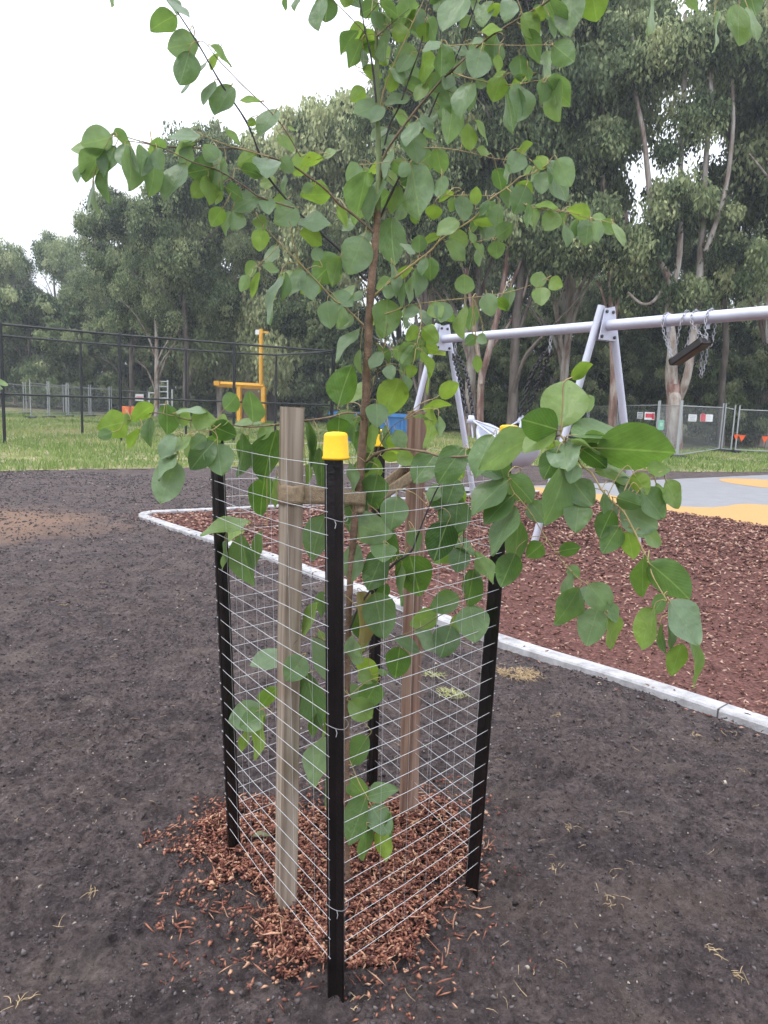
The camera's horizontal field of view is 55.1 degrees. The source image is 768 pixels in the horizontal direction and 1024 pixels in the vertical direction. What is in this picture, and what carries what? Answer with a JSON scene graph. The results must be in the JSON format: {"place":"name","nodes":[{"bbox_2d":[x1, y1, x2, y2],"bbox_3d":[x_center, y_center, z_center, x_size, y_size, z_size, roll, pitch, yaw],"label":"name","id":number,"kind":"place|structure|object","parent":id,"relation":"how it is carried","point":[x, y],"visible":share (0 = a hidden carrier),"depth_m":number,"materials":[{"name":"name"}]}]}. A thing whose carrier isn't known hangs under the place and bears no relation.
{"place":"outdoors","nodes":[
{"label":"outdoors","id":0,"kind":"place"},
{"bbox_2d":[0,398,763,449],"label":"forest floor","id":1,"kind":"structure","parent":0,"point":[685,435],"depth_m":45.69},
{"bbox_2d":[0,305,40,405],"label":"understorey tree","id":2,"kind":"object","parent":1,"relation":"on","point":[13,388],"visible":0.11,"depth_m":59.55,"materials":[{"name":"green plant"}]},
{"bbox_2d":[0,236,56,403],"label":"gum tree","id":3,"kind":"object","parent":1,"relation":"on","point":[15,265],"visible":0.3,"depth_m":68.19,"materials":[{"name":"green plant"}]},
{"bbox_2d":[12,229,97,404],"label":"gum tree","id":4,"kind":"object","parent":1,"relation":"on","point":[48,249],"visible":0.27,"depth_m":70.75,"materials":[{"name":"green plant"}]},
{"bbox_2d":[33,309,125,411],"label":"understorey tree","id":5,"kind":"object","parent":1,"relation":"on","point":[77,315],"visible":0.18,"depth_m":56.24,"materials":[{"name":"green plant"}]},
{"bbox_2d":[50,209,128,410],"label":"gum tree","id":6,"kind":"object","parent":1,"relation":"on","point":[83,292],"visible":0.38,"depth_m":57.02,"materials":[{"name":"green plant"}]},
{"bbox_2d":[99,331,173,410],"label":"understorey tree","id":7,"kind":"object","parent":1,"relation":"on","point":[146,375],"visible":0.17,"depth_m":60.12,"materials":[{"name":"green plant"}]},
{"bbox_2d":[140,316,188,388],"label":"understorey tree","id":8,"kind":"object","parent":1,"relation":"on","point":[162,344],"visible":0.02,"depth_m":60.23,"materials":[{"name":"green plant"}]},
{"bbox_2d":[169,330,236,403],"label":"understorey tree","id":9,"kind":"object","parent":1,"relation":"on","point":[230,390],"visible":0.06,"depth_m":58.03,"materials":[{"name":"green plant"}]},
{"bbox_2d":[302,306,378,414],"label":"understorey tree","id":10,"kind":"object","parent":1,"relation":"on","point":[362,312],"visible":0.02,"depth_m":46.81,"materials":[{"name":"green plant"}]},
{"bbox_2d":[337,198,380,303],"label":"gum tree","id":11,"kind":"object","parent":1,"relation":"on","point":[365,272],"visible":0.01,"depth_m":54.90,"materials":[{"name":"green plant"}]},
{"bbox_2d":[5,311,731,411],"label":"wood","id":12,"kind":"object","parent":1,"relation":"on","point":[381,338],"visible":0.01,"depth_m":84.04,"materials":[{"name":"green plant"}]},
{"bbox_2d":[371,343,401,402],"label":"understorey tree","id":13,"kind":"object","parent":1,"relation":"on","point":[380,376],"visible":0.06,"depth_m":51.31,"materials":[{"name":"green plant"}]},
{"bbox_2d":[343,157,457,345],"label":"gum tree","id":14,"kind":"object","parent":1,"relation":"on","point":[398,328],"visible":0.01,"depth_m":54.35,"materials":[{"name":"green plant"}]},
{"bbox_2d":[402,247,539,422],"bbox_3d":[6.620,-18.705,57.980,12.725,24.254,14.594,0,9,-13],"label":"gum tree","id":15,"kind":"object","parent":1,"relation":"on","point":[493,281],"visible":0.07,"depth_m":54.64,"materials":[{"name":"green plant"}]},
{"bbox_2d":[435,327,509,427],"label":"understorey tree","id":16,"kind":"object","parent":1,"relation":"on","point":[482,348],"visible":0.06,"depth_m":44.55,"materials":[{"name":"green plant"}]},
{"bbox_2d":[459,338,538,425],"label":"understorey tree","id":17,"kind":"object","parent":1,"relation":"on","point":[495,355],"visible":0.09,"depth_m":42.89,"materials":[{"name":"green plant"}]},
{"bbox_2d":[481,347,539,425],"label":"understorey tree","id":18,"kind":"object","parent":1,"relation":"on","point":[495,411],"visible":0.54,"depth_m":41.58,"materials":[{"name":"green plant"}]},
{"bbox_2d":[495,301,581,384],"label":"understorey tree","id":19,"kind":"object","parent":1,"relation":"on","point":[540,350],"visible":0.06,"depth_m":47.85,"materials":[{"name":"green plant"}]},
{"bbox_2d":[494,251,598,322],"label":"gum tree","id":20,"kind":"object","parent":1,"relation":"on","point":[524,302],"visible":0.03,"depth_m":60.11,"materials":[{"name":"green plant"}]},
{"bbox_2d":[518,344,598,434],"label":"understorey tree","id":21,"kind":"object","parent":1,"relation":"on","point":[553,368],"visible":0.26,"depth_m":39.18,"materials":[{"name":"green plant"}]},
{"bbox_2d":[501,298,632,427],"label":"understorey tree","id":22,"kind":"object","parent":1,"relation":"on","point":[579,340],"visible":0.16,"depth_m":40.95,"materials":[{"name":"green plant"}]},
{"bbox_2d":[507,0,661,439],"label":"gum tree","id":23,"kind":"object","parent":1,"relation":"on","point":[621,186],"visible":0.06,"depth_m":32.66,"materials":[{"name":"green plant"}]},
{"bbox_2d":[518,6,661,426],"bbox_3d":[8.497,-11.704,31.687,6.111,18.097,4.211,-1,9,-22],"label":"gum tree","id":24,"kind":"object","parent":1,"relation":"on","point":[581,258],"visible":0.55,"depth_m":30.78,"materials":[{"name":"green plant"}]},
{"bbox_2d":[501,0,692,385],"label":"gum tree","id":25,"kind":"object","parent":1,"relation":"on","point":[660,6],"visible":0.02,"depth_m":37.28,"materials":[{"name":"green plant"}]},
{"bbox_2d":[580,359,627,424],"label":"understorey tree","id":26,"kind":"object","parent":1,"relation":"on","point":[603,397],"visible":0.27,"depth_m":40.02,"materials":[{"name":"green plant"}]},
{"bbox_2d":[575,222,645,345],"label":"gum tree","id":27,"kind":"object","parent":1,"relation":"on","point":[592,290],"visible":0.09,"depth_m":52.34,"materials":[{"name":"green plant"}]},
{"bbox_2d":[582,343,640,417],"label":"understorey tree","id":28,"kind":"object","parent":1,"relation":"on","point":[629,357],"visible":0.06,"depth_m":41.44,"materials":[{"name":"green plant"}]},
{"bbox_2d":[618,401,659,427],"bbox_3d":[10.989,-3.806,31.977,0.560,2.050,3.584,1,9,-9],"label":"temporary fence panel","id":29,"kind":"object","parent":1,"relation":"on","point":[656,424],"visible":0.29,"depth_m":31.12,"materials":[{"name":"grey metal"}]},
{"bbox_2d":[617,359,678,434],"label":"understorey tree","id":30,"kind":"object","parent":1,"relation":"on","point":[639,377],"visible":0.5,"depth_m":40.09,"materials":[{"name":"green plant"}]},
{"bbox_2d":[628,237,704,355],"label":"gum tree","id":31,"kind":"object","parent":1,"relation":"on","point":[689,257],"visible":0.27,"depth_m":41.80,"materials":[{"name":"green plant"}]},
{"bbox_2d":[570,0,767,448],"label":"gum tree","id":32,"kind":"object","parent":1,"relation":"on","point":[682,205],"visible":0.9,"depth_m":29.74,"materials":[{"name":"green plant"}]},
{"bbox_2d":[619,306,721,425],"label":"understorey tree","id":33,"kind":"object","parent":1,"relation":"on","point":[641,345],"visible":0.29,"depth_m":41.58,"materials":[{"name":"green plant"}]},
{"bbox_2d":[678,336,749,434],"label":"understorey tree","id":34,"kind":"object","parent":1,"relation":"on","point":[718,357],"visible":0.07,"depth_m":44.87,"materials":[{"name":"green plant"}]},
{"bbox_2d":[678,347,756,443],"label":"understorey tree","id":35,"kind":"object","parent":1,"relation":"on","point":[709,378],"visible":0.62,"depth_m":37.54,"materials":[{"name":"green plant"}]},
{"bbox_2d":[677,230,763,433],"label":"gum tree","id":36,"kind":"object","parent":1,"relation":"on","point":[741,302],"visible":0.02,"depth_m":55.88,"materials":[{"name":"green plant"}]},
{"bbox_2d":[681,0,767,448],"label":"gum tree","id":37,"kind":"object","parent":1,"relation":"on","point":[756,94],"visible":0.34,"depth_m":30.98,"materials":[{"name":"green plant"}]},
{"bbox_2d":[694,69,767,446],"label":"gum tree","id":38,"kind":"object","parent":1,"relation":"on","point":[715,170],"visible":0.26,"depth_m":33.86,"materials":[{"name":"green plant"}]},
{"bbox_2d":[705,92,767,446],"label":"gum tree","id":39,"kind":"object","parent":1,"relation":"on","point":[753,217],"visible":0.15,"depth_m":36.48,"materials":[{"name":"green plant"}]},
{"bbox_2d":[708,305,767,409],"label":"understorey tree","id":40,"kind":"object","parent":1,"relation":"on","point":[749,334],"visible":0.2,"depth_m":42.77,"materials":[{"name":"green plant"}]},
{"bbox_2d":[725,343,767,445],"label":"understorey tree","id":41,"kind":"object","parent":1,"relation":"on","point":[750,364],"visible":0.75,"depth_m":36.80,"materials":[{"name":"green plant"}]},
{"bbox_2d":[727,214,767,349],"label":"gum tree","id":42,"kind":"object","parent":1,"relation":"on","point":[761,295],"visible":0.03,"depth_m":59.91,"materials":[{"name":"green plant"}]},
{"bbox_2d":[0,0,763,387],"label":"sky","id":43,"kind":"structure","parent":0,"point":[67,67],"materials":[{"name":"white"}]},
{"bbox_2d":[0,463,767,1023],"bbox_3d":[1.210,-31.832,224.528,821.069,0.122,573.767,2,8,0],"label":"ground","id":44,"kind":"structure","parent":0,"point":[98,951],"depth_m":2.68,"materials":[{"name":"soil"}]},
{"bbox_2d":[209,431,240,852],"bbox_3d":[-0.493,0.508,2.309,0.112,1.522,0.045,0,9,-14],"label":"star picket","id":45,"kind":"object","parent":44,"relation":"on","point":[219,508],"visible":0.81,"depth_m":2.30,"materials":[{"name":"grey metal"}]},
{"bbox_2d":[275,406,304,913],"bbox_3d":[-0.271,0.499,2.087,0.061,1.580,0.058,-3,10,-30],"label":"timber stake","id":46,"kind":"object","parent":44,"relation":"on","point":[291,441],"visible":0.83,"depth_m":2.05,"materials":[{"name":"grey wood"}]},
{"bbox_2d":[277,483,366,505],"bbox_3d":[-0.166,-0.048,2.042,0.260,0.065,0.071,-1,9,-22],"label":"hessian tie","id":47,"kind":"object","parent":46,"relation":"attached to","point":[302,494],"visible":0.87,"depth_m":2.00,"materials":[{"name":"beige fabric"}]},
{"bbox_2d":[322,432,349,1002],"bbox_3d":[-0.119,0.588,1.761,0.095,1.553,0.064,2,8,0],"label":"star picket","id":48,"kind":"object","parent":44,"relation":"on","point":[335,450],"visible":0.98,"depth_m":1.73,"materials":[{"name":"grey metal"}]},
{"bbox_2d":[210,443,505,960],"bbox_3d":[-0.081,0.435,2.246,0.726,1.245,0.843,-4,10,-36],"label":"wire guard","id":49,"kind":"object","parent":48,"relation":"attached to","point":[326,517],"visible":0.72,"depth_m":1.98,"materials":[{"name":"grey metal"}]},
{"bbox_2d":[138,772,536,1023],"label":"wood chips","id":50,"kind":"object","parent":44,"relation":"on","point":[312,946],"visible":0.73,"depth_m":2.25,"materials":[{"name":"brown wood"}]},
{"bbox_2d":[203,789,493,968],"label":"bark shreds","id":51,"kind":"object","parent":50,"relation":"on","point":[488,844],"visible":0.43,"depth_m":2.19,"materials":[{"name":"brown wood"}]},
{"bbox_2d":[366,429,384,786],"bbox_3d":[-0.038,0.453,2.781,0.077,1.524,0.060,2,8,0],"label":"star picket","id":52,"kind":"object","parent":44,"relation":"on","point":[372,775],"visible":0.27,"depth_m":2.82,"materials":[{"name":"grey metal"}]},
{"bbox_2d":[1,564,764,1012],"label":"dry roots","id":53,"kind":"object","parent":44,"relation":"on","point":[735,972],"visible":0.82,"depth_m":2.07,"materials":[{"name":"plant"}]},
{"bbox_2d":[399,411,425,821],"bbox_3d":[0.098,0.447,2.545,0.079,1.576,0.072,9,11,38],"label":"timber stake","id":54,"kind":"object","parent":44,"relation":"on","point":[416,430],"visible":0.51,"depth_m":2.54,"materials":[{"name":"red wood"}]},
{"bbox_2d":[353,466,412,513],"bbox_3d":[0.028,-0.083,2.286,0.072,0.124,0.464,6,9,23],"label":"hessian tie","id":55,"kind":"object","parent":54,"relation":"attached to","point":[399,477],"visible":0.38,"depth_m":2.31,"materials":[{"name":"beige fabric"}]},
{"bbox_2d":[71,0,762,883],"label":"eucalyptus sapling","id":56,"kind":"object","parent":44,"relation":"on","point":[605,450],"visible":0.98,"depth_m":1.89,"materials":[{"name":"green plant"}]},
{"bbox_2d":[138,490,767,734],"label":"kerb","id":57,"kind":"structure","parent":44,"relation":"on","point":[757,722],"depth_m":4.26,"materials":[{"name":"concrete"}]},
{"bbox_2d":[435,686,472,699],"bbox_3d":[0.364,0.947,3.844,0.190,0.030,0.149,2,8,0],"label":"straw clump","id":58,"kind":"object","parent":44,"relation":"on","point":[448,690],"visible":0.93,"depth_m":3.85,"materials":[{"name":"yellow plant"}]},
{"bbox_2d":[152,492,767,716],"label":"mulch bed","id":59,"kind":"object","parent":44,"relation":"on","point":[660,655],"visible":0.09,"depth_m":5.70,"materials":[{"name":"brown wood"}]},
{"bbox_2d":[123,494,762,735],"bbox_3d":[-0.167,0.317,7.934,6.138,0.072,10.906,2,8,0],"label":"spilled bark","id":60,"kind":"object","parent":59,"relation":"on","point":[465,638],"visible":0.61,"depth_m":4.48,"materials":[{"name":"brown wood"}]},
{"bbox_2d":[391,305,767,541],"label":"swing set","id":61,"kind":"object","parent":59,"relation":"on","point":[605,325],"visible":0.73,"depth_m":7.97,"materials":[{"name":"metal"}]},
{"bbox_2d":[452,335,552,467],"bbox_3d":[1.460,-1.393,9.391,0.678,1.599,1.812,-4,11,-37],"label":"bucket swing","id":62,"kind":"object","parent":61,"relation":"hanging from","point":[521,459],"visible":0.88,"depth_m":9.22,"materials":[{"name":"grey plastic"}]},
{"bbox_2d":[661,308,716,377],"bbox_3d":[2.911,-1.607,7.037,0.269,0.651,0.599,-1,9,-22],"label":"belt swing","id":63,"kind":"object","parent":61,"relation":"hanging from","point":[693,349],"visible":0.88,"depth_m":6.93,"materials":[{"name":"black rubber"}]},
{"bbox_2d":[465,425,517,897],"bbox_3d":[0.317,0.532,2.182,0.070,1.572,0.059,9,11,41],"label":"star picket","id":64,"kind":"object","parent":44,"relation":"on","point":[488,670],"visible":0.54,"depth_m":2.19,"materials":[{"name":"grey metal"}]},
{"bbox_2d":[497,666,546,681],"bbox_3d":[0.767,0.915,4.161,0.304,0.029,0.247,2,8,0],"label":"straw clump","id":65,"kind":"object","parent":44,"relation":"on","point":[525,676],"visible":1,"depth_m":4.16,"materials":[{"name":"beige plant"}]},
{"bbox_2d":[0,407,767,471],"bbox_3d":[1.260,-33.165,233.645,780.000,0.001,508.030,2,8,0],"label":"lawn","id":66,"kind":"structure","parent":0,"point":[44,410],"depth_m":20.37,"materials":[{"name":"green plant"}]},
{"bbox_2d":[25,379,52,418],"bbox_3d":[-18.112,-5.905,38.654,0.560,2.050,2.041,2,8,2],"label":"temporary fence panel","id":67,"kind":"object","parent":66,"relation":"on","point":[30,416],"visible":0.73,"depth_m":38.48,"materials":[{"name":"grey metal"}]},
{"bbox_2d":[0,280,82,407],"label":"understorey tree","id":68,"kind":"object","parent":66,"relation":"on","point":[41,311],"visible":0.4,"depth_m":56.72,"materials":[{"name":"green plant"}]},
{"bbox_2d":[25,382,64,413],"bbox_3d":[-20.756,-6.907,45.091,0.560,1.941,3.215,5,9,19],"label":"temporary fence panel","id":69,"kind":"object","parent":66,"relation":"on","point":[42,403],"visible":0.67,"depth_m":44.74,"materials":[{"name":"grey metal"}]},
{"bbox_2d":[19,319,95,411],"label":"understorey tree","id":70,"kind":"object","parent":66,"relation":"on","point":[42,376],"visible":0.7,"depth_m":51.40,"materials":[{"name":"green plant"}]},
{"bbox_2d":[48,381,70,417],"bbox_3d":[-17.985,-6.171,40.635,0.560,2.003,2.047,3,8,5],"label":"temporary fence panel","id":71,"kind":"object","parent":66,"relation":"on","point":[54,416],"visible":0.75,"depth_m":40.81,"materials":[{"name":"grey metal"}]},
{"bbox_2d":[90,385,109,415],"bbox_3d":[-17.190,-6.696,44.597,0.560,1.936,2.093,4,9,13],"label":"temporary fence panel","id":72,"kind":"object","parent":66,"relation":"on","point":[98,401],"visible":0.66,"depth_m":44.50,"materials":[{"name":"grey metal"}]},
{"bbox_2d":[72,184,150,413],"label":"gum tree","id":73,"kind":"object","parent":66,"relation":"on","point":[110,221],"visible":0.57,"depth_m":48.69,"materials":[{"name":"green plant"}]},
{"bbox_2d":[90,338,151,407],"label":"understorey tree","id":74,"kind":"object","parent":66,"relation":"on","point":[107,383],"visible":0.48,"depth_m":53.45,"materials":[{"name":"green plant"}]},
{"bbox_2d":[107,177,193,416],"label":"gum tree","id":75,"kind":"object","parent":66,"relation":"on","point":[150,312],"visible":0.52,"depth_m":45.67,"materials":[{"name":"green plant"}]},
{"bbox_2d":[148,380,172,408],"bbox_3d":[-14.420,-7.262,47.530,1.588,2.501,0.088,2,8,0],"label":"exercise frame","id":76,"kind":"object","parent":66,"relation":"on","point":[163,391],"visible":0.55,"depth_m":47.46,"materials":[{"name":"grey metal"}]},
{"bbox_2d":[0,322,334,443],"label":"chain link fence","id":77,"kind":"object","parent":66,"relation":"on","point":[119,384],"visible":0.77,"depth_m":23.93,"materials":[{"name":"black metal"}]},
{"bbox_2d":[149,355,195,413],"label":"understorey tree","id":78,"kind":"object","parent":66,"relation":"on","point":[166,370],"visible":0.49,"depth_m":48.81,"materials":[{"name":"green plant"}]},
{"bbox_2d":[124,116,246,407],"bbox_3d":[-12.197,-14.793,45.675,8.051,18.457,6.023,-3,10,-33],"label":"gum tree","id":79,"kind":"object","parent":66,"relation":"on","point":[183,260],"visible":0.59,"depth_m":44.02,"materials":[{"name":"green plant"}]},
{"bbox_2d":[190,370,225,414],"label":"understorey tree","id":80,"kind":"object","parent":66,"relation":"on","point":[205,406],"visible":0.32,"depth_m":51.23,"materials":[{"name":"green plant"}]},
{"bbox_2d":[147,143,303,417],"bbox_3d":[-10.595,-14.978,48.389,9.960,18.206,8.684,0,9,-15],"label":"gum tree","id":81,"kind":"object","parent":66,"relation":"on","point":[197,330],"visible":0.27,"depth_m":46.64,"materials":[{"name":"green plant"}]},
{"bbox_2d":[193,193,284,382],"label":"gum tree","id":82,"kind":"object","parent":66,"relation":"on","point":[240,248],"visible":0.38,"depth_m":45.91,"materials":[{"name":"green plant"}]},
{"bbox_2d":[214,329,268,422],"bbox_3d":[-8.499,-7.975,43.937,3.357,5.726,1.767,2,8,0],"label":"yellow rig","id":83,"kind":"object","parent":66,"relation":"on","point":[259,332],"visible":0.47,"depth_m":43.34,"materials":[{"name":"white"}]},
{"bbox_2d":[202,127,331,420],"bbox_3d":[-7.287,-15.966,48.700,9.018,20.366,8.509,-1,9,-20],"label":"gum tree","id":84,"kind":"object","parent":66,"relation":"on","point":[253,314],"visible":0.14,"depth_m":46.94,"materials":[{"name":"green plant"}]},
{"bbox_2d":[259,202,339,406],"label":"gum tree","id":85,"kind":"object","parent":66,"relation":"on","point":[327,246],"visible":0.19,"depth_m":45.13,"materials":[{"name":"green plant"}]},
{"bbox_2d":[259,276,364,423],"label":"understorey tree","id":86,"kind":"object","parent":66,"relation":"on","point":[304,308],"visible":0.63,"depth_m":44.79,"materials":[{"name":"green plant"}]},
{"bbox_2d":[250,87,377,422],"bbox_3d":[-4.290,-15.626,47.336,8.858,20.319,9.388,2,8,-4],"label":"gum tree","id":87,"kind":"object","parent":66,"relation":"on","point":[312,123],"visible":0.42,"depth_m":44.32,"materials":[{"name":"green plant"}]},
{"bbox_2d":[322,360,379,423],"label":"understorey tree","id":88,"kind":"object","parent":66,"relation":"on","point":[353,407],"visible":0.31,"depth_m":43.16,"materials":[{"name":"green plant"}]},
{"bbox_2d":[329,411,406,440],"bbox_3d":[-0.504,-3.148,27.337,2.980,1.050,1.940,2,8,0],"label":"skip bin","id":89,"kind":"object","parent":66,"relation":"on","point":[393,419],"visible":0.23,"depth_m":26.43,"materials":[{"name":"blue paint"}]},
{"bbox_2d":[374,336,446,413],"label":"understorey tree","id":90,"kind":"object","parent":66,"relation":"on","point":[408,405],"visible":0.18,"depth_m":42.81,"materials":[{"name":"green plant"}]},
{"bbox_2d":[324,0,517,411],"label":"gum tree","id":91,"kind":"object","parent":66,"relation":"on","point":[359,129],"visible":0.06,"depth_m":37.43,"materials":[{"name":"green plant"}]},
{"bbox_2d":[363,25,491,411],"bbox_3d":[1.777,-12.925,34.604,5.933,19.089,7.930,2,8,0],"label":"gum tree","id":92,"kind":"object","parent":66,"relation":"on","point":[426,224],"visible":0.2,"depth_m":33.42,"materials":[{"name":"green plant"}]},
{"bbox_2d":[381,0,518,435],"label":"gum tree","id":93,"kind":"object","parent":66,"relation":"on","point":[470,353],"visible":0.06,"depth_m":35.52,"materials":[{"name":"green plant"}]},
{"bbox_2d":[430,352,484,432],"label":"understorey tree","id":94,"kind":"object","parent":66,"relation":"on","point":[448,415],"visible":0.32,"depth_m":40.91,"materials":[{"name":"green plant"}]},
{"bbox_2d":[399,12,568,438],"bbox_3d":[4.254,-12.076,32.381,7.743,18.291,3.844,2,8,0],"label":"gum tree","id":95,"kind":"object","parent":66,"relation":"on","point":[512,33],"visible":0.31,"depth_m":31.57,"materials":[{"name":"green plant"}]},
{"bbox_2d":[436,0,628,425],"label":"gum tree","id":96,"kind":"object","parent":66,"relation":"on","point":[543,134],"visible":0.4,"depth_m":30.68,"materials":[{"name":"green plant"}]},
{"bbox_2d":[657,400,681,457],"bbox_3d":[10.605,-3.159,27.526,0.560,2.050,5.686,4,9,13],"label":"temporary fence panel","id":97,"kind":"object","parent":66,"relation":"on","point":[679,416],"visible":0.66,"depth_m":26.67,"materials":[{"name":"grey metal"}]},
{"bbox_2d":[673,400,724,457],"bbox_3d":[12.029,-3.142,27.773,0.560,2.050,7.320,8,10,34],"label":"temporary fence panel","id":98,"kind":"object","parent":66,"relation":"on","point":[711,449],"visible":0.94,"depth_m":27.34,"materials":[{"name":"grey metal"}]},
{"bbox_2d":[715,403,735,451],"bbox_3d":[14.269,-3.461,30.493,0.560,2.050,0.640,-3,10,-33],"label":"temporary fence panel","id":99,"kind":"object","parent":66,"relation":"on","point":[727,450],"visible":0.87,"depth_m":30.43,"materials":[{"name":"grey metal"}]},
{"bbox_2d":[732,405,767,452],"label":"temporary fence panel","id":100,"kind":"object","parent":66,"relation":"on","point":[735,450],"visible":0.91,"depth_m":30.15,"materials":[{"name":"grey metal"}]},
{"bbox_2d":[403,475,767,506],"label":"path","id":101,"kind":"structure","parent":0,"point":[708,492],"depth_m":14.39,"materials":[{"name":"grey rubber"}]},
{"bbox_2d":[534,487,767,525],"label":"rubber surface","id":102,"kind":"object","parent":101,"relation":"on","point":[755,513],"visible":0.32,"depth_m":11.54,"materials":[{"name":"yellow rubber"}]},
{"bbox_2d":[719,478,767,487],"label":"rubber surface","id":103,"kind":"object","parent":101,"relation":"on","point":[756,482],"visible":1,"depth_m":16.90,"materials":[{"name":"yellow rubber"}]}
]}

